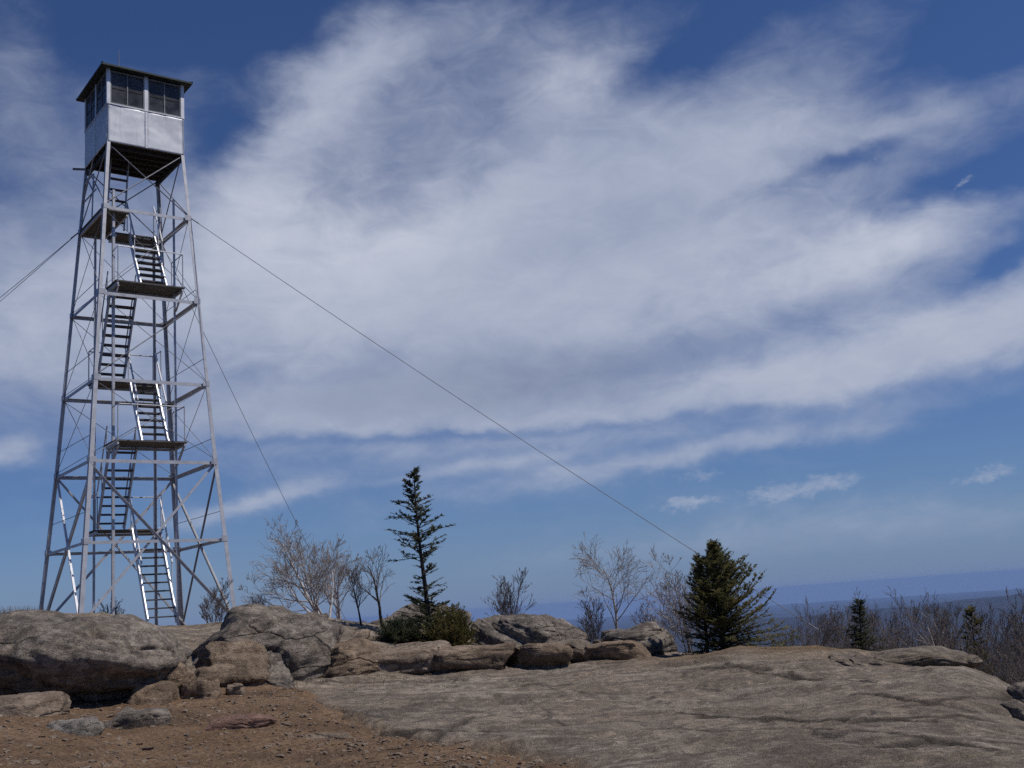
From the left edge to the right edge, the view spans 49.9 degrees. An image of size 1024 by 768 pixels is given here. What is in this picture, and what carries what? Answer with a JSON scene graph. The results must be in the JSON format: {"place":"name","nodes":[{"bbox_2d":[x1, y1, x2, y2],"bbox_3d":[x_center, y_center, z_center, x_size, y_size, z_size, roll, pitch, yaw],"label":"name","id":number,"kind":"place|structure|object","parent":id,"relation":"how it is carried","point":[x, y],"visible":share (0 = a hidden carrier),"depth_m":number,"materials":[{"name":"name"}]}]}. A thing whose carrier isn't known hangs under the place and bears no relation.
{"place":"outdoors","nodes":[
{"label":"outdoors","id":0,"kind":"place"},
{"bbox_2d":[0,684,572,767],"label":"dirt ground","id":1,"kind":"structure","parent":0,"point":[81,743],"depth_m":11.18,"materials":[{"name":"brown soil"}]},
{"bbox_2d":[0,691,70,716],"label":"flat stone","id":2,"kind":"object","parent":1,"relation":"on","point":[46,703],"visible":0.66,"depth_m":13.15,"materials":[{"name":"grey stone"}]},
{"bbox_2d":[46,716,104,735],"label":"flat stone","id":3,"kind":"object","parent":1,"relation":"on","point":[90,726],"visible":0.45,"depth_m":11.84,"materials":[{"name":"grey stone"}]},
{"bbox_2d":[0,610,192,701],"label":"boulder","id":4,"kind":"object","parent":1,"relation":"on","point":[98,658],"visible":0.71,"depth_m":15.09,"materials":[{"name":"grey stone"}]},
{"bbox_2d":[104,706,171,729],"bbox_3d":[-4.369,3.931,12.670,0.775,0.386,0.717,0,-11,1],"label":"flat stone","id":5,"kind":"object","parent":1,"relation":"on","point":[128,717],"visible":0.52,"depth_m":12.50,"materials":[{"name":"grey stone"}]},
{"bbox_2d":[126,681,178,704],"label":"rock","id":6,"kind":"object","parent":1,"relation":"on","point":[162,692],"visible":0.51,"depth_m":15.30,"materials":[{"name":"stone"}]},
{"bbox_2d":[164,661,191,698],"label":"rock","id":7,"kind":"object","parent":1,"relation":"on","point":[179,674],"visible":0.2,"depth_m":15.87,"materials":[{"name":"stone"}]},
{"bbox_2d":[180,666,221,698],"bbox_3d":[-4.545,4.441,16.119,0.608,0.593,0.830,-4,-11,0],"label":"rock","id":8,"kind":"object","parent":1,"relation":"on","point":[201,682],"visible":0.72,"depth_m":15.81,"materials":[{"name":"brown stone"}]},
{"bbox_2d":[196,639,270,687],"bbox_3d":[-4.471,4.595,17.678,1.232,1.011,1.320,-11,-11,-1],"label":"boulder","id":9,"kind":"object","parent":1,"relation":"on","point":[245,662],"visible":0.6,"depth_m":17.34,"materials":[{"name":"grey stone"}]},
{"bbox_2d":[225,683,244,694],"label":"rock","id":10,"kind":"object","parent":1,"relation":"on","point":[235,689],"visible":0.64,"depth_m":16.18,"materials":[{"name":"beige stone"}]},
{"bbox_2d":[203,713,276,730],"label":"flat stone","id":11,"kind":"object","parent":1,"relation":"on","point":[240,721],"visible":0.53,"depth_m":12.24,"materials":[{"name":"grey stone"}]},
{"bbox_2d":[266,661,294,688],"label":"rock","id":12,"kind":"object","parent":1,"relation":"on","point":[280,675],"visible":0.33,"depth_m":17.64,"materials":[{"name":"grey stone"}]},
{"bbox_2d":[304,732,352,739],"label":"flat stone","id":13,"kind":"object","parent":1,"relation":"on","point":[326,735],"visible":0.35,"depth_m":11.40,"materials":[{"name":"grey stone"}]},
{"bbox_2d":[0,0,1023,625],"label":"sky","id":14,"kind":"structure","parent":0,"point":[750,273],"materials":[{"name":"blue"}]},
{"bbox_2d":[64,612,1023,767],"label":"bedrock","id":15,"kind":"structure","parent":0,"point":[754,707],"depth_m":11.75,"materials":[{"name":"grey stone"}]},
{"bbox_2d":[97,598,124,614],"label":"shrub","id":16,"kind":"object","parent":15,"relation":"on","point":[116,610],"visible":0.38,"depth_m":30.37,"materials":[{"name":"grey plant"}]},
{"bbox_2d":[39,56,235,625],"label":"fire tower","id":17,"kind":"structure","parent":15,"relation":"on","point":[143,139],"depth_m":30.42,"materials":[{"name":"metal"}]},
{"bbox_2d":[0,233,77,301],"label":"guy wire","id":18,"kind":"object","parent":17,"relation":"attached to","point":[41,265],"visible":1,"depth_m":30.53,"materials":[{"name":"steel cable"}]},
{"bbox_2d":[86,87,94,128],"bbox_3d":[-12.108,-7.919,31.664,0.040,0.984,0.938,4,-14,-36],"label":"window","id":19,"kind":"structure","parent":17,"relation":"in","point":[90,101],"depth_m":31.70,"materials":[{"name":"black glass"}]},
{"bbox_2d":[96,72,105,114],"bbox_3d":[-11.498,-8.130,30.843,0.040,0.984,0.938,4,-14,-36],"label":"window","id":20,"kind":"structure","parent":17,"relation":"in","point":[101,85],"depth_m":30.90,"materials":[{"name":"black glass"}]},
{"bbox_2d":[110,70,143,109],"bbox_3d":[-10.753,-8.204,30.741,0.938,0.984,0.040,4,-14,-36],"label":"window","id":21,"kind":"structure","parent":17,"relation":"in","point":[115,84],"depth_m":30.69,"materials":[{"name":"black glass"}]},
{"bbox_2d":[148,79,180,116],"bbox_3d":[-9.914,-8.140,31.355,0.938,0.984,0.040,4,-14,-36],"label":"window","id":22,"kind":"structure","parent":17,"relation":"in","point":[177,114],"depth_m":31.40,"materials":[{"name":"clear glass"}]},
{"bbox_2d":[161,103,167,113],"bbox_3d":[-10.408,-7.789,32.908,0.040,0.984,0.938,4,-14,-36],"label":"window","id":23,"kind":"structure","parent":17,"relation":"in","point":[166,106],"depth_m":32.80,"materials":[{"name":"glass"}]},
{"bbox_2d":[170,91,178,114],"bbox_3d":[-9.795,-7.999,32.092,0.040,0.984,0.938,4,-14,-36],"label":"window","id":24,"kind":"structure","parent":17,"relation":"in","point":[174,106],"depth_m":32.19,"materials":[{"name":"glass"}]},
{"bbox_2d":[163,246,345,619],"bbox_3d":[-8.471,3.383,38.526,0.040,12.820,14.538,-6,-12,11],"label":"guy wire","id":25,"kind":"object","parent":17,"relation":"attached to","point":[244,417],"visible":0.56,"depth_m":37.05,"materials":[{"name":"metal"}]},
{"bbox_2d":[191,218,822,644],"bbox_3d":[-0.909,1.105,28.068,15.704,13.586,0.036,-6,-12,11],"label":"guy wire","id":26,"kind":"object","parent":17,"relation":"attached to","point":[501,426],"visible":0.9,"depth_m":27.92,"materials":[{"name":"steel cable"}]},
{"bbox_2d":[198,577,232,622],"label":"shrub","id":27,"kind":"object","parent":15,"relation":"on","point":[217,604],"visible":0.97,"depth_m":25.17,"materials":[{"name":"grey plant"}]},
{"bbox_2d":[250,594,268,605],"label":"shrub","id":28,"kind":"object","parent":15,"relation":"on","point":[258,599],"visible":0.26,"depth_m":29.70,"materials":[{"name":"grey plant"}]},
{"bbox_2d":[192,604,343,680],"bbox_3d":[-4.541,4.932,19.823,3.207,1.965,3.356,-9,-11,-1],"label":"boulder","id":29,"kind":"object","parent":15,"relation":"on","point":[300,646],"visible":0.44,"depth_m":18.79,"materials":[{"name":"grey stone"}]},
{"bbox_2d":[237,513,351,617],"bbox_3d":[-5.943,5.364,30.104,3.332,3.756,3.372,-4,-11,0],"label":"birch","id":30,"kind":"object","parent":15,"relation":"on","point":[313,603],"visible":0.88,"depth_m":29.68,"materials":[{"name":"grey plant"}]},
{"bbox_2d":[302,543,377,619],"bbox_3d":[-5.164,6.256,33.072,2.320,2.803,2.664,-1,-12,-15],"label":"birch","id":31,"kind":"object","parent":15,"relation":"on","point":[339,575],"visible":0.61,"depth_m":32.79,"materials":[{"name":"grey plant"}]},
{"bbox_2d":[322,638,379,677],"bbox_3d":[-3.123,4.907,19.514,1.332,0.724,1.653,-11,-13,29],"label":"ledge","id":32,"kind":"object","parent":15,"relation":"on","point":[353,656],"visible":0.56,"depth_m":19.04,"materials":[{"name":"grey stone"}]},
{"bbox_2d":[344,567,374,624],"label":"sapling","id":33,"kind":"object","parent":15,"relation":"on","point":[353,586],"visible":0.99,"depth_m":23.48,"materials":[{"name":"grey plant"}]},
{"bbox_2d":[351,629,369,638],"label":"rock","id":34,"kind":"object","parent":15,"relation":"on","point":[362,633],"visible":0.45,"depth_m":21.70,"materials":[{"name":"beige stone"}]},
{"bbox_2d":[343,543,394,626],"bbox_3d":[-3.152,4.504,24.215,1.017,1.922,1.135,-6,-12,7],"label":"sapling","id":35,"kind":"object","parent":15,"relation":"on","point":[376,590],"visible":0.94,"depth_m":24.08,"materials":[{"name":"grey plant"}]},
{"bbox_2d":[369,613,426,643],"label":"juniper","id":36,"kind":"object","parent":15,"relation":"on","point":[400,631],"visible":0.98,"depth_m":21.96,"materials":[{"name":"green plant"}]},
{"bbox_2d":[373,640,450,674],"bbox_3d":[-1.961,5.141,20.497,1.716,0.612,2.087,-8,-11,-1],"label":"ledge","id":37,"kind":"object","parent":15,"relation":"on","point":[412,658],"visible":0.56,"depth_m":19.54,"materials":[{"name":"beige stone"}]},
{"bbox_2d":[0,603,837,686],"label":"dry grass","id":38,"kind":"structure","parent":15,"relation":"on","point":[4,611],"depth_m":18.59,"materials":[{"name":"brown plant"}]},
{"bbox_2d":[369,602,471,638],"bbox_3d":[-2.448,5.827,25.752,3.218,1.374,3.248,-4,-11,0],"label":"outcrop","id":39,"kind":"object","parent":15,"relation":"on","point":[405,610],"visible":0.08,"depth_m":25.56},
{"bbox_2d":[384,466,476,641],"bbox_3d":[-1.792,3.639,23.269,1.990,3.908,1.836,4,-14,-35],"label":"spruce","id":40,"kind":"object","parent":15,"relation":"on","point":[425,607],"visible":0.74,"depth_m":23.22,"materials":[{"name":"green plant"}]},
{"bbox_2d":[417,603,480,645],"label":"juniper","id":41,"kind":"object","parent":15,"relation":"on","point":[453,629],"visible":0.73,"depth_m":21.71,"materials":[{"name":"green plant"}]},
{"bbox_2d":[430,642,515,672],"bbox_3d":[-0.752,5.101,20.235,1.714,0.628,1.708,-5,-11,0],"label":"ledge","id":42,"kind":"object","parent":15,"relation":"on","point":[466,658],"visible":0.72,"depth_m":19.63,"materials":[{"name":"grey stone"}]},
{"bbox_2d":[482,566,536,616],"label":"shrub","id":43,"kind":"object","parent":15,"relation":"on","point":[504,610],"visible":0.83,"depth_m":26.81,"materials":[{"name":"grey plant"}]},
{"bbox_2d":[469,613,587,649],"bbox_3d":[0.371,5.509,23.684,2.554,1.114,2.741,3,-11,1],"label":"outcrop","id":44,"kind":"object","parent":15,"relation":"on","point":[521,629],"visible":0.52,"depth_m":22.92,"materials":[{"name":"grey stone"}]},
{"bbox_2d":[506,643,573,667],"bbox_3d":[0.503,5.059,20.299,1.082,0.595,1.706,3,-13,-31],"label":"boulder","id":45,"kind":"object","parent":15,"relation":"on","point":[530,655],"visible":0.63,"depth_m":19.73,"materials":[{"name":"grey stone"}]},
{"bbox_2d":[552,638,590,663],"bbox_3d":[1.196,5.206,20.991,1.413,0.723,1.528,-4,-11,0],"label":"ledge","id":46,"kind":"object","parent":15,"relation":"on","point":[576,645],"visible":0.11,"depth_m":20.51,"materials":[{"name":"grey stone"}]},
{"bbox_2d":[576,586,604,643],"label":"shrub","id":47,"kind":"object","parent":15,"relation":"on","point":[588,626],"visible":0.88,"depth_m":26.57,"materials":[{"name":"grey plant"}]},
{"bbox_2d":[578,640,651,661],"bbox_3d":[1.929,5.108,20.753,1.470,0.520,1.395,-4,-11,0],"label":"ledge","id":48,"kind":"object","parent":15,"relation":"on","point":[620,650],"visible":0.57,"depth_m":20.20,"materials":[{"name":"grey stone"}]},
{"bbox_2d":[568,532,667,628],"bbox_3d":[2.635,5.174,26.776,2.389,3.244,2.160,-4,-11,0],"label":"birch","id":49,"kind":"object","parent":15,"relation":"on","point":[590,559],"visible":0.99,"depth_m":27.01,"materials":[{"name":"grey plant"}]},
{"bbox_2d":[592,621,677,655],"bbox_3d":[2.628,5.450,23.110,1.834,0.882,2.235,-4,-11,0],"label":"outcrop","id":50,"kind":"object","parent":15,"relation":"on","point":[654,638],"visible":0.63,"depth_m":22.38,"materials":[{"name":"grey stone"}]},
{"bbox_2d":[629,601,652,625],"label":"shrub","id":51,"kind":"object","parent":15,"relation":"on","point":[645,618],"visible":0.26,"depth_m":26.36,"materials":[{"name":"grey plant"}]},
{"bbox_2d":[619,546,708,651],"bbox_3d":[3.910,5.267,25.799,2.513,3.124,2.048,3,-13,-31],"label":"birch","id":52,"kind":"object","parent":15,"relation":"on","point":[677,590],"visible":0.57,"depth_m":25.70,"materials":[{"name":"grey plant"}]},
{"bbox_2d":[678,551,732,654],"bbox_3d":[3.827,4.428,22.153,1.233,2.129,1.252,-4,-11,0],"label":"cedar","id":53,"kind":"object","parent":15,"relation":"on","point":[697,625],"visible":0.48,"depth_m":22.09,"materials":[{"name":"green plant"}]},
{"bbox_2d":[674,539,799,651],"bbox_3d":[4.362,4.343,21.862,2.332,2.579,2.348,5,-14,-38],"label":"cedar","id":54,"kind":"object","parent":15,"relation":"on","point":[722,598],"visible":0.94,"depth_m":21.59,"materials":[{"name":"green plant"}]},
{"bbox_2d":[755,595,831,646],"bbox_3d":[7.335,6.577,27.401,2.324,2.569,1.566,1,-13,-24],"label":"bare bush","id":55,"kind":"object","parent":15,"relation":"on","point":[800,630],"visible":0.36,"depth_m":27.50,"materials":[{"name":"brown plant"}]},
{"bbox_2d":[792,609,844,645],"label":"bare bush","id":56,"kind":"object","parent":15,"relation":"on","point":[828,631],"visible":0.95,"depth_m":24.02,"materials":[{"name":"brown plant"}]},
{"bbox_2d":[808,606,857,648],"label":"bare bush","id":57,"kind":"object","parent":15,"relation":"on","point":[841,636],"visible":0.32,"depth_m":29.06,"materials":[{"name":"brown plant"}]},
{"bbox_2d":[801,604,874,648],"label":"bare bush","id":58,"kind":"object","parent":15,"relation":"on","point":[848,639],"visible":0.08,"depth_m":35.98,"materials":[{"name":"brown plant"}]},
{"bbox_2d":[811,587,878,650],"bbox_3d":[8.524,6.837,27.675,2.018,3.376,1.653,4,-14,-34],"label":"bare bush","id":59,"kind":"object","parent":15,"relation":"on","point":[838,639],"visible":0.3,"depth_m":27.74,"materials":[{"name":"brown plant"}]},
{"bbox_2d":[840,598,890,651],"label":"young spruce","id":60,"kind":"object","parent":15,"relation":"on","point":[859,611],"visible":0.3,"depth_m":26.14,"materials":[{"name":"green plant"}]},
{"bbox_2d":[847,600,901,650],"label":"bare bush","id":61,"kind":"object","parent":15,"relation":"on","point":[873,630],"visible":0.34,"depth_m":28.81,"materials":[{"name":"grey plant"}]},
{"bbox_2d":[839,610,924,650],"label":"bare bush","id":62,"kind":"object","parent":15,"relation":"on","point":[870,633],"visible":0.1,"depth_m":34.34,"materials":[{"name":"grey plant"}]},
{"bbox_2d":[863,603,917,651],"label":"bare bush","id":63,"kind":"object","parent":15,"relation":"on","point":[881,629],"visible":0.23,"depth_m":26.93,"materials":[{"name":"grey plant"}]},
{"bbox_2d":[828,646,982,667],"bbox_3d":[5.794,4.200,16.505,2.217,0.504,1.988,-2,-11,0],"label":"ledge","id":64,"kind":"object","parent":15,"relation":"on","point":[922,656],"visible":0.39,"depth_m":15.78,"materials":[{"name":"grey stone"}]},
{"bbox_2d":[867,586,945,650],"bbox_3d":[9.503,6.525,25.883,2.095,3.572,3.375,-4,-11,0],"label":"bare bush","id":65,"kind":"object","parent":15,"relation":"on","point":[893,644],"visible":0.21,"depth_m":26.03,"materials":[{"name":"grey plant"}]},
{"bbox_2d":[916,629,942,645],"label":"bare bush","id":66,"kind":"object","parent":15,"relation":"on","point":[928,641],"visible":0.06,"depth_m":23.10,"materials":[{"name":"grey plant"}]},
{"bbox_2d":[903,589,978,653],"bbox_3d":[9.748,6.206,24.598,1.688,3.337,1.806,-7,-12,14],"label":"bare bush","id":67,"kind":"object","parent":15,"relation":"on","point":[950,644],"visible":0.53,"depth_m":24.52,"materials":[{"name":"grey plant"}]},
{"bbox_2d":[898,600,985,655],"bbox_3d":[8.745,5.658,21.849,1.243,2.612,1.590,7,-16,-44],"label":"bush","id":68,"kind":"object","parent":15,"relation":"on","point":[925,639],"visible":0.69,"depth_m":22.08,"materials":[{"name":"brown plant"}]},
{"bbox_2d":[908,593,993,649],"bbox_3d":[10.552,6.848,26.154,1.868,3.826,2.425,-4,-11,-1],"label":"bare bush","id":69,"kind":"object","parent":15,"relation":"on","point":[952,617],"visible":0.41,"depth_m":26.44,"materials":[{"name":"grey plant"}]},
{"bbox_2d":[911,610,1010,675],"bbox_3d":[13.251,8.811,31.660,3.573,4.827,2.585,0,-12,-19],"label":"bare bush","id":70,"kind":"object","parent":15,"relation":"on","point":[958,635],"visible":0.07,"depth_m":31.21,"materials":[{"name":"grey plant"}]},
{"bbox_2d":[966,635,991,672],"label":"bare bush","id":71,"kind":"object","parent":15,"relation":"on","point":[976,653],"visible":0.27,"depth_m":20.80,"materials":[{"name":"grey plant"}]},
{"bbox_2d":[958,604,1003,679],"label":"young spruce","id":72,"kind":"object","parent":15,"relation":"on","point":[969,611],"visible":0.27,"depth_m":22.57,"materials":[{"name":"green plant"}]},
{"bbox_2d":[953,599,1021,676],"bbox_3d":[10.191,6.223,23.204,2.081,3.343,1.549,-9,-13,24],"label":"bare bush","id":73,"kind":"object","parent":15,"relation":"on","point":[981,624],"visible":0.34,"depth_m":23.37,"materials":[{"name":"grey plant"}]},
{"bbox_2d":[952,586,1023,683],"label":"bare bush","id":74,"kind":"object","parent":15,"relation":"on","point":[1016,623],"visible":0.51,"depth_m":20.29,"materials":[{"name":"brown plant"}]},
{"bbox_2d":[959,622,1023,681],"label":"bare bush","id":75,"kind":"object","parent":15,"relation":"on","point":[1003,651],"visible":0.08,"depth_m":24.78,"materials":[{"name":"grey plant"}]},
{"bbox_2d":[980,635,1021,684],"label":"bare bush","id":76,"kind":"object","parent":15,"relation":"on","point":[1009,663],"visible":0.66,"depth_m":17.76,"materials":[{"name":"grey plant"}]},
{"bbox_2d":[993,605,1023,680],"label":"bare bush","id":77,"kind":"object","parent":15,"relation":"on","point":[1013,637],"visible":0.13,"depth_m":22.73,"materials":[{"name":"grey plant"}]},
{"bbox_2d":[995,630,1023,684],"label":"bare bush","id":78,"kind":"object","parent":15,"relation":"on","point":[1020,665],"visible":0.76,"depth_m":16.99,"materials":[{"name":"grey plant"}]},
{"bbox_2d":[997,700,1023,720],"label":"rock","id":79,"kind":"object","parent":15,"relation":"on","point":[1015,708],"visible":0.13,"depth_m":10.99,"materials":[{"name":"grey stone"}]},
{"bbox_2d":[1006,681,1023,702],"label":"rock","id":80,"kind":"object","parent":15,"relation":"on","point":[1015,691],"visible":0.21,"depth_m":11.89,"materials":[{"name":"grey stone"}]},
{"bbox_2d":[566,588,1023,679],"bbox_3d":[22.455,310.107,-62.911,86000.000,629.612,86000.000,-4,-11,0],"label":"hills","id":81,"kind":"structure","parent":0,"point":[996,598],"depth_m":11394.49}
]}

